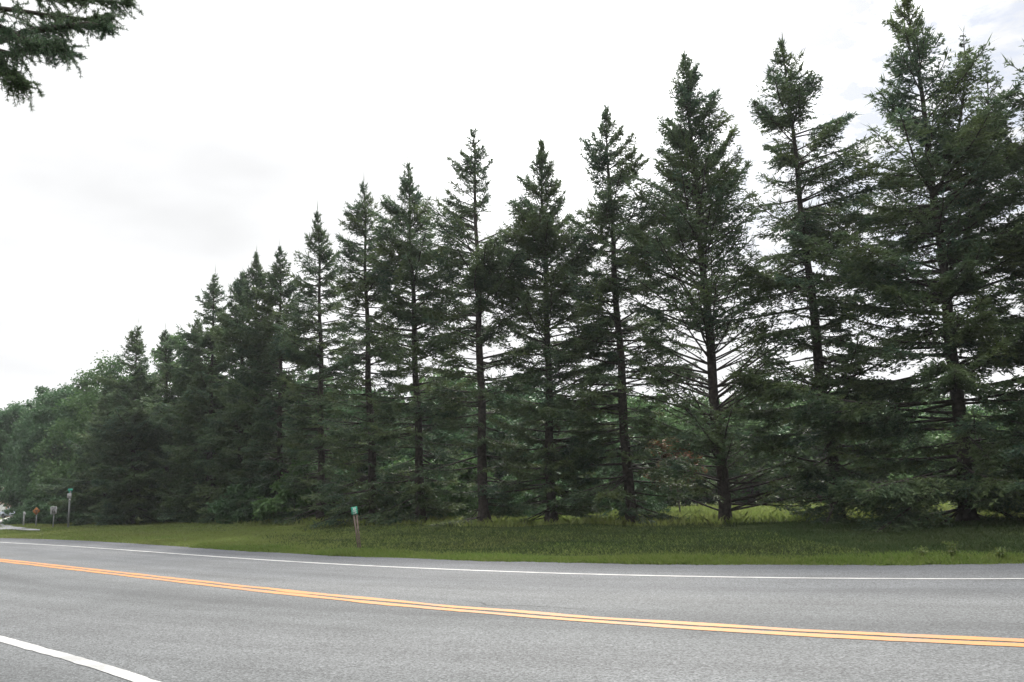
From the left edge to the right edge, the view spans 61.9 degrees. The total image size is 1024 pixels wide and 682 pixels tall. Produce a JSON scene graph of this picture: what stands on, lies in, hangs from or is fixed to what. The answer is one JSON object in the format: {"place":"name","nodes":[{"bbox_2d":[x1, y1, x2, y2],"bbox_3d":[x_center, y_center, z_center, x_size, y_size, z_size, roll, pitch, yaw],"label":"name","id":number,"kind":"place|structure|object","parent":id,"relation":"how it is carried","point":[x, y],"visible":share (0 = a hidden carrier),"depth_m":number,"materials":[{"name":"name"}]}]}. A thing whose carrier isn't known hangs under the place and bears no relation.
{"place":"outdoors","nodes":[
{"label":"outdoors","id":0,"kind":"place"},
{"bbox_2d":[0,524,39,529],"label":"side road","id":1,"kind":"structure","parent":0,"point":[14,527],"depth_m":49.59,"materials":[{"name":"grey asphalt"}]},
{"bbox_2d":[0,538,1023,681],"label":"road","id":2,"kind":"structure","parent":0,"point":[162,630],"depth_m":8.03,"materials":[{"name":"grey asphalt"}]},
{"bbox_2d":[0,636,160,681],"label":"white shoulder line","id":3,"kind":"object","parent":2,"relation":"on","point":[123,673],"visible":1,"depth_m":6.48,"materials":[{"name":"paint"}]},
{"bbox_2d":[0,560,1023,646],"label":"yellow centre line","id":4,"kind":"object","parent":2,"relation":"on","point":[751,631],"visible":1,"depth_m":7.58,"materials":[{"name":"paint"}]},
{"bbox_2d":[0,559,1023,641],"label":"yellow centre line","id":5,"kind":"object","parent":2,"relation":"on","point":[744,626],"visible":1,"depth_m":7.96,"materials":[{"name":"paint"}]},
{"bbox_2d":[1,542,1023,578],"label":"white edge line","id":6,"kind":"object","parent":2,"relation":"on","point":[564,573],"visible":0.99,"depth_m":12.36,"materials":[{"name":"paint"}]},
{"bbox_2d":[0,500,1023,563],"bbox_3d":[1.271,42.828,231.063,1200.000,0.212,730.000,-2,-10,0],"label":"ground","id":7,"kind":"structure","parent":0,"point":[533,534],"depth_m":24.62,"materials":[{"name":"green plant"}]},
{"bbox_2d":[0,489,10,516],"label":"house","id":8,"kind":"structure","parent":7,"relation":"on","point":[2,508],"depth_m":144.57,"materials":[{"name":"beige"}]},
{"bbox_2d":[0,398,41,473],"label":"broadleaf tree","id":9,"kind":"object","parent":7,"relation":"on","point":[9,415],"visible":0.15,"depth_m":78.37,"materials":[{"name":"green plant"}]},
{"bbox_2d":[1,498,46,524],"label":"shrub","id":10,"kind":"object","parent":7,"relation":"on","point":[17,517],"visible":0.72,"depth_m":60.41,"materials":[{"name":"green plant"}]},
{"bbox_2d":[16,497,50,518],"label":"shrub","id":11,"kind":"object","parent":7,"relation":"on","point":[21,508],"visible":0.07,"depth_m":62.45,"materials":[{"name":"green plant"}]},
{"bbox_2d":[33,507,39,525],"bbox_3d":[-29.564,11.025,53.024,0.468,1.366,0.101,-2,-10,0],"label":"warning sign","id":12,"kind":"object","parent":7,"relation":"on","point":[36,510],"visible":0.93,"depth_m":53.04,"materials":[{"name":"metal"}]},
{"bbox_2d":[0,383,74,510],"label":"broadleaf tree","id":13,"kind":"object","parent":7,"relation":"on","point":[8,498],"visible":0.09,"depth_m":71.52,"materials":[{"name":"green plant"}]},
{"bbox_2d":[0,385,105,504],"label":"broadleaf tree","id":14,"kind":"object","parent":7,"relation":"on","point":[39,418],"visible":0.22,"depth_m":67.56,"materials":[{"name":"green plant"}]},
{"bbox_2d":[50,506,56,527],"bbox_3d":[-26.375,10.225,49.090,0.375,1.385,0.106,-2,-10,0],"label":"speed sign","id":15,"kind":"object","parent":7,"relation":"on","point":[53,510],"visible":1,"depth_m":49.12,"materials":[{"name":"metal"}]},
{"bbox_2d":[29,495,84,523],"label":"shrub","id":16,"kind":"object","parent":7,"relation":"on","point":[47,517],"visible":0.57,"depth_m":60.23,"materials":[{"name":"green plant"}]},
{"bbox_2d":[67,489,72,527],"bbox_3d":[-25.017,9.542,48.204,0.272,2.374,0.188,0,-10,-10],"label":"street sign pole","id":17,"kind":"object","parent":7,"relation":"on","point":[69,495],"visible":0.98,"depth_m":48.23,"materials":[{"name":"metal"}]},
{"bbox_2d":[0,0,143,111],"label":"overhanging conifer","id":18,"kind":"object","parent":7,"relation":"on","point":[28,40],"visible":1,"depth_m":6.30,"materials":[{"name":"green plant"}]},
{"bbox_2d":[23,350,147,512],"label":"broadleaf tree","id":19,"kind":"object","parent":7,"relation":"on","point":[54,467],"visible":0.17,"depth_m":64.52,"materials":[{"name":"green plant"}]},
{"bbox_2d":[36,371,146,525],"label":"spruce tree","id":20,"kind":"object","parent":7,"relation":"on","point":[79,486],"visible":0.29,"depth_m":54.43,"materials":[{"name":"green plant"}]},
{"bbox_2d":[75,326,181,525],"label":"spruce tree","id":21,"kind":"object","parent":7,"relation":"on","point":[139,426],"visible":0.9,"depth_m":50.44,"materials":[{"name":"green plant"}]},
{"bbox_2d":[127,321,195,522],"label":"spruce tree","id":22,"kind":"object","parent":7,"relation":"on","point":[165,378],"visible":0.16,"depth_m":55.28,"materials":[{"name":"green plant"}]},
{"bbox_2d":[0,520,323,546],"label":"grass","id":23,"kind":"structure","parent":7,"relation":"on","point":[65,531],"depth_m":36.69,"materials":[{"name":"green plant"}]},
{"bbox_2d":[137,333,228,509],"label":"broadleaf tree","id":24,"kind":"object","parent":7,"relation":"on","point":[174,336],"depth_m":66.28,"materials":[{"name":"green plant"}]},
{"bbox_2d":[143,316,234,522],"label":"spruce tree","id":25,"kind":"object","parent":7,"relation":"on","point":[164,513],"visible":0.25,"depth_m":49.91,"materials":[{"name":"green plant"}]},
{"bbox_2d":[157,264,244,523],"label":"spruce tree","id":26,"kind":"object","parent":7,"relation":"on","point":[192,378],"visible":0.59,"depth_m":48.24,"materials":[{"name":"green plant"}]},
{"bbox_2d":[193,271,293,522],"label":"spruce tree","id":27,"kind":"object","parent":7,"relation":"on","point":[224,354],"visible":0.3,"depth_m":45.61,"materials":[{"name":"green plant"}]},
{"bbox_2d":[205,470,289,523],"bbox_3d":[-13.280,7.941,43.539,4.098,2.858,3.992,-8,-12,30],"label":"shrub","id":28,"kind":"object","parent":7,"relation":"on","point":[220,508],"visible":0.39,"depth_m":42.70,"materials":[{"name":"green plant"}]},
{"bbox_2d":[195,249,303,523],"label":"spruce tree","id":29,"kind":"object","parent":7,"relation":"on","point":[258,278],"visible":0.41,"depth_m":44.63,"materials":[{"name":"green plant"}]},
{"bbox_2d":[223,243,351,522],"bbox_3d":[-11.687,2.116,43.415,6.182,15.574,5.810,-8,-12,31],"label":"spruce tree","id":30,"kind":"object","parent":7,"relation":"on","point":[278,465],"visible":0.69,"depth_m":42.66,"materials":[{"name":"green plant"}]},
{"bbox_2d":[250,456,338,523],"bbox_3d":[-10.459,7.103,40.803,3.881,3.409,3.800,8,-14,-42],"label":"shrub","id":31,"kind":"object","parent":7,"relation":"on","point":[266,506],"visible":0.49,"depth_m":40.02,"materials":[{"name":"green plant"}]},
{"bbox_2d":[233,369,356,478],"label":"broadleaf tree","id":32,"kind":"object","parent":7,"relation":"on","point":[303,381],"visible":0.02,"depth_m":53.36,"materials":[{"name":"green plant"}]},
{"bbox_2d":[285,465,347,518],"bbox_3d":[-9.536,7.634,42.548,4.293,3.074,4.407,0,-10,-10],"label":"shrub","id":33,"kind":"object","parent":7,"relation":"on","point":[327,502],"visible":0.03,"depth_m":42.09,"materials":[{"name":"green plant"}]},
{"bbox_2d":[268,200,377,525],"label":"spruce tree","id":34,"kind":"object","parent":7,"relation":"on","point":[309,356],"visible":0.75,"depth_m":39.45,"materials":[{"name":"green plant"}]},
{"bbox_2d":[311,468,367,516],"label":"shrub","id":35,"kind":"object","parent":7,"relation":"on","point":[343,478],"visible":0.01,"depth_m":42.30,"materials":[{"name":"green plant"}]},
{"bbox_2d":[351,506,360,548],"bbox_3d":[-3.432,4.264,18.864,0.258,1.196,0.047,-2,-10,0],"label":"marker sign","id":36,"kind":"object","parent":7,"relation":"on","point":[354,510],"visible":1,"depth_m":18.91,"materials":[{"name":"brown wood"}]},
{"bbox_2d":[299,181,420,528],"bbox_3d":[-6.040,0.107,36.207,5.425,15.640,4.912,8,-14,-43],"label":"spruce tree","id":37,"kind":"object","parent":7,"relation":"on","point":[364,283],"visible":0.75,"depth_m":35.41,"materials":[{"name":"green plant"}]},
{"bbox_2d":[317,386,427,482],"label":"broadleaf tree","id":38,"kind":"object","parent":7,"relation":"on","point":[404,452],"visible":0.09,"depth_m":50.68,"materials":[{"name":"green plant"}]},
{"bbox_2d":[355,457,414,518],"bbox_3d":[-5.465,6.780,38.729,3.508,3.081,3.434,-2,-10,2],"label":"shrub","id":39,"kind":"object","parent":7,"relation":"on","point":[407,508],"visible":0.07,"depth_m":37.99,"materials":[{"name":"green plant"}]},
{"bbox_2d":[362,459,449,518],"bbox_3d":[-4.862,6.916,39.102,4.330,3.020,4.219,-11,-14,42],"label":"shrub","id":40,"kind":"object","parent":7,"relation":"on","point":[432,485],"visible":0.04,"depth_m":38.30,"materials":[{"name":"green plant"}]},
{"bbox_2d":[350,152,487,525],"bbox_3d":[-3.822,-0.310,34.550,5.584,15.974,5.455,7,-13,-40],"label":"spruce tree","id":41,"kind":"object","parent":7,"relation":"on","point":[407,258],"visible":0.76,"depth_m":33.76,"materials":[{"name":"green plant"}]},
{"bbox_2d":[353,394,499,488],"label":"broadleaf tree","id":42,"kind":"object","parent":7,"relation":"on","point":[437,433],"visible":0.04,"depth_m":52.03,"materials":[{"name":"green plant"}]},
{"bbox_2d":[423,457,477,517],"bbox_3d":[-3.120,7.153,41.386,3.643,3.269,3.721,5,-12,-34],"label":"shrub","id":43,"kind":"object","parent":7,"relation":"on","point":[432,461],"visible":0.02,"depth_m":41.56,"materials":[{"name":"green plant"}]},
{"bbox_2d":[404,366,511,479],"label":"broadleaf tree","id":44,"kind":"object","parent":7,"relation":"on","point":[460,380],"visible":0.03,"depth_m":58.57,"materials":[{"name":"green plant"}]},
{"bbox_2d":[410,376,533,492],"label":"broadleaf tree","id":45,"kind":"object","parent":7,"relation":"on","point":[488,423],"visible":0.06,"depth_m":54.68,"materials":[{"name":"green plant"}]},
{"bbox_2d":[438,452,519,518],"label":"spruce tree","id":46,"kind":"object","parent":7,"relation":"on","point":[471,502],"visible":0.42,"depth_m":36.98,"materials":[{"name":"green plant"}]},
{"bbox_2d":[407,124,555,526],"bbox_3d":[-1.149,-1.110,32.192,5.917,16.207,5.986,-2,-10,0],"label":"spruce tree","id":47,"kind":"object","parent":7,"relation":"on","point":[485,261],"visible":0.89,"depth_m":31.51,"materials":[{"name":"green plant"}]},
{"bbox_2d":[477,475,541,517],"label":"shrub","id":48,"kind":"object","parent":7,"relation":"on","point":[526,496],"visible":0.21,"depth_m":37.05,"materials":[{"name":"green plant"}]},
{"bbox_2d":[490,388,539,418],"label":"broadleaf tree","id":49,"kind":"object","parent":7,"relation":"on","point":[535,398],"depth_m":65.57,"materials":[{"name":"green plant"}]},
{"bbox_2d":[496,392,561,437],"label":"broadleaf tree","id":50,"kind":"object","parent":7,"relation":"on","point":[521,397],"depth_m":63.24,"materials":[{"name":"green plant"}]},
{"bbox_2d":[512,467,568,515],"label":"shrub","id":51,"kind":"object","parent":7,"relation":"on","point":[541,481],"visible":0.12,"depth_m":38.79,"materials":[{"name":"green plant"}]},
{"bbox_2d":[525,386,567,434],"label":"broadleaf tree","id":52,"kind":"object","parent":7,"relation":"on","point":[536,388],"visible":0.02,"depth_m":68.27,"materials":[{"name":"green plant"}]},
{"bbox_2d":[465,132,636,525],"bbox_3d":[1.275,-0.717,31.835,6.370,15.671,5.559,-2,-10,0],"label":"spruce tree","id":53,"kind":"object","parent":7,"relation":"on","point":[540,230],"visible":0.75,"depth_m":30.70,"materials":[{"name":"green plant"}]},
{"bbox_2d":[487,395,650,501],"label":"broadleaf tree","id":54,"kind":"object","parent":7,"relation":"on","point":[601,469],"visible":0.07,"depth_m":52.98,"materials":[{"name":"green plant"}]},
{"bbox_2d":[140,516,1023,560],"bbox_3d":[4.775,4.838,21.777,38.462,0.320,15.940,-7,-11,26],"label":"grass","id":55,"kind":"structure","parent":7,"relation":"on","point":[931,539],"depth_m":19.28,"materials":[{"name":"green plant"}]},
{"bbox_2d":[555,468,614,515],"bbox_3d":[2.941,7.271,41.006,3.560,2.549,3.655,7,-13,-39],"label":"shrub","id":56,"kind":"object","parent":7,"relation":"on","point":[603,502],"visible":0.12,"depth_m":40.35,"materials":[{"name":"green plant"}]},
{"bbox_2d":[529,414,653,492],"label":"broadleaf tree","id":57,"kind":"object","parent":7,"relation":"on","point":[616,460],"visible":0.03,"depth_m":54.83,"materials":[{"name":"green plant"}]},
{"bbox_2d":[585,480,615,513],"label":"shrub","id":58,"kind":"object","parent":7,"relation":"on","point":[612,502],"visible":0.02,"depth_m":42.01,"materials":[{"name":"green plant"}]},
{"bbox_2d":[189,540,1023,565],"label":"grass","id":59,"kind":"structure","parent":7,"relation":"on","point":[689,558],"depth_m":13.72,"materials":[{"name":"green plant"}]},
{"bbox_2d":[569,386,649,427],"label":"broadleaf tree","id":60,"kind":"object","parent":7,"relation":"on","point":[631,396],"depth_m":69.81,"materials":[{"name":"green plant"}]},
{"bbox_2d":[515,96,704,525],"bbox_3d":[3.447,-1.385,29.903,6.988,15.706,6.528,-2,-10,0],"label":"spruce tree","id":61,"kind":"object","parent":7,"relation":"on","point":[607,206],"visible":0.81,"depth_m":29.01,"materials":[{"name":"green plant"}]},
{"bbox_2d":[596,396,641,504],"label":"broadleaf tree","id":62,"kind":"object","parent":7,"relation":"on","point":[616,401],"visible":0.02,"depth_m":59.91,"materials":[{"name":"green plant"}]},
{"bbox_2d":[233,499,1023,526],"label":"grass","id":63,"kind":"structure","parent":7,"relation":"on","point":[705,514],"depth_m":29.43,"materials":[{"name":"green plant"}]},
{"bbox_2d":[613,475,670,514],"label":"shrub","id":64,"kind":"object","parent":7,"relation":"on","point":[651,502],"visible":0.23,"depth_m":36.94,"materials":[{"name":"green plant"}]},
{"bbox_2d":[614,394,682,505],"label":"broadleaf tree","id":65,"kind":"object","parent":7,"relation":"on","point":[633,400],"visible":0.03,"depth_m":61.77,"materials":[{"name":"green plant"}]},
{"bbox_2d":[628,392,714,506],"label":"broadleaf tree","id":66,"kind":"object","parent":7,"relation":"on","point":[660,419],"visible":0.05,"depth_m":56.26,"materials":[{"name":"green plant"}]},
{"bbox_2d":[643,436,707,511],"bbox_3d":[7.527,6.045,38.575,3.059,3.818,2.485,6,-13,-35],"label":"shrub","id":67,"kind":"object","parent":7,"relation":"on","point":[663,446],"visible":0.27,"depth_m":38.42,"materials":[{"name":"green plant"}]},
{"bbox_2d":[653,402,701,505],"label":"broadleaf tree","id":68,"kind":"object","parent":7,"relation":"on","point":[680,422],"visible":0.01,"depth_m":63.58,"materials":[{"name":"green plant"}]},
{"bbox_2d":[675,396,719,504],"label":"broadleaf tree","id":69,"kind":"object","parent":7,"relation":"on","point":[706,400],"depth_m":65.22,"materials":[{"name":"green plant"}]},
{"bbox_2d":[596,43,827,521],"bbox_3d":[6.296,-2.345,27.587,7.199,16.459,6.838,-2,-10,0],"label":"spruce tree","id":70,"kind":"object","parent":7,"relation":"on","point":[698,224],"visible":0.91,"depth_m":26.87,"materials":[{"name":"green plant"}]},
{"bbox_2d":[653,411,806,503],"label":"broadleaf tree","id":71,"kind":"object","parent":7,"relation":"on","point":[769,463],"visible":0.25,"depth_m":54.45,"materials":[{"name":"green plant"}]},
{"bbox_2d":[699,397,821,504],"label":"broadleaf tree","id":72,"kind":"object","parent":7,"relation":"on","point":[786,427],"visible":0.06,"depth_m":56.01,"materials":[{"name":"green plant"}]},
{"bbox_2d":[741,381,798,491],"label":"broadleaf tree","id":73,"kind":"object","parent":7,"relation":"on","point":[775,406],"visible":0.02,"depth_m":60.12,"materials":[{"name":"green plant"}]},
{"bbox_2d":[685,26,933,525],"bbox_3d":[8.828,-2.305,26.395,7.119,16.423,7.715,-2,-10,0],"label":"spruce tree","id":74,"kind":"object","parent":7,"relation":"on","point":[792,94],"visible":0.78,"depth_m":25.86,"materials":[{"name":"green plant"}]},
{"bbox_2d":[761,388,878,502],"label":"broadleaf tree","id":75,"kind":"object","parent":7,"relation":"on","point":[807,455],"visible":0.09,"depth_m":54.09,"materials":[{"name":"green plant"}]},
{"bbox_2d":[788,390,881,502],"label":"broadleaf tree","id":76,"kind":"object","parent":7,"relation":"on","point":[839,460],"depth_m":56.02,"materials":[{"name":"green plant"}]},
{"bbox_2d":[771,0,1023,532],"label":"spruce tree","id":77,"kind":"object","parent":7,"relation":"on","point":[976,136],"visible":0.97,"depth_m":22.97,"materials":[{"name":"green plant"}]},
{"bbox_2d":[888,472,914,479],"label":"shrub","id":78,"kind":"object","parent":7,"relation":"on","point":[898,476],"visible":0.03,"depth_m":46.03,"materials":[{"name":"green plant"}]},
{"bbox_2d":[861,407,977,485],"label":"broadleaf tree","id":79,"kind":"object","parent":7,"relation":"on","point":[935,439],"visible":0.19,"depth_m":52.95,"materials":[{"name":"green plant"}]},
{"bbox_2d":[901,383,946,415],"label":"broadleaf tree","id":80,"kind":"object","parent":7,"relation":"on","point":[926,400],"visible":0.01,"depth_m":68.26,"materials":[{"name":"green plant"}]},
{"bbox_2d":[913,545,935,556],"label":"roadside weed","id":81,"kind":"object","parent":7,"relation":"on","point":[920,550],"visible":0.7,"depth_m":12.73,"materials":[{"name":"green plant"}]},
{"bbox_2d":[941,540,961,557],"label":"roadside weed","id":82,"kind":"object","parent":7,"relation":"on","point":[949,544],"visible":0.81,"depth_m":12.55,"materials":[{"name":"green plant"}]},
{"bbox_2d":[917,394,993,457],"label":"broadleaf tree","id":83,"kind":"object","parent":7,"relation":"on","point":[937,414],"visible":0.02,"depth_m":60.74,"materials":[{"name":"green plant"}]},
{"bbox_2d":[908,406,1020,473],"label":"broadleaf tree","id":84,"kind":"object","parent":7,"relation":"on","point":[977,436],"visible":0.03,"depth_m":56.92,"materials":[{"name":"green plant"}]},
{"bbox_2d":[907,37,1023,519],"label":"spruce tree","id":85,"kind":"object","parent":7,"relation":"on","point":[956,498],"visible":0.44,"depth_m":22.33,"materials":[{"name":"green plant"}]},
{"bbox_2d":[966,404,1023,436],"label":"broadleaf tree","id":86,"kind":"object","parent":7,"relation":"on","point":[976,406],"depth_m":60.39,"materials":[{"name":"green plant"}]},
{"bbox_2d":[990,547,1010,557],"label":"roadside weed","id":87,"kind":"object","parent":7,"relation":"on","point":[1001,552],"visible":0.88,"depth_m":12.33,"materials":[{"name":"green plant"}]},
{"bbox_2d":[0,0,1023,410],"label":"sky","id":88,"kind":"structure","parent":0,"point":[198,137],"materials":[{"name":"white"}]},
{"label":"gravel drive","id":89,"kind":"structure","parent":0,"visible":0},
{"bbox_2d":[0,508,14,517],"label":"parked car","id":90,"kind":"object","parent":89,"relation":"on","point":[3,515],"visible":0.21,"depth_m":115.74,"materials":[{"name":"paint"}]}
]}

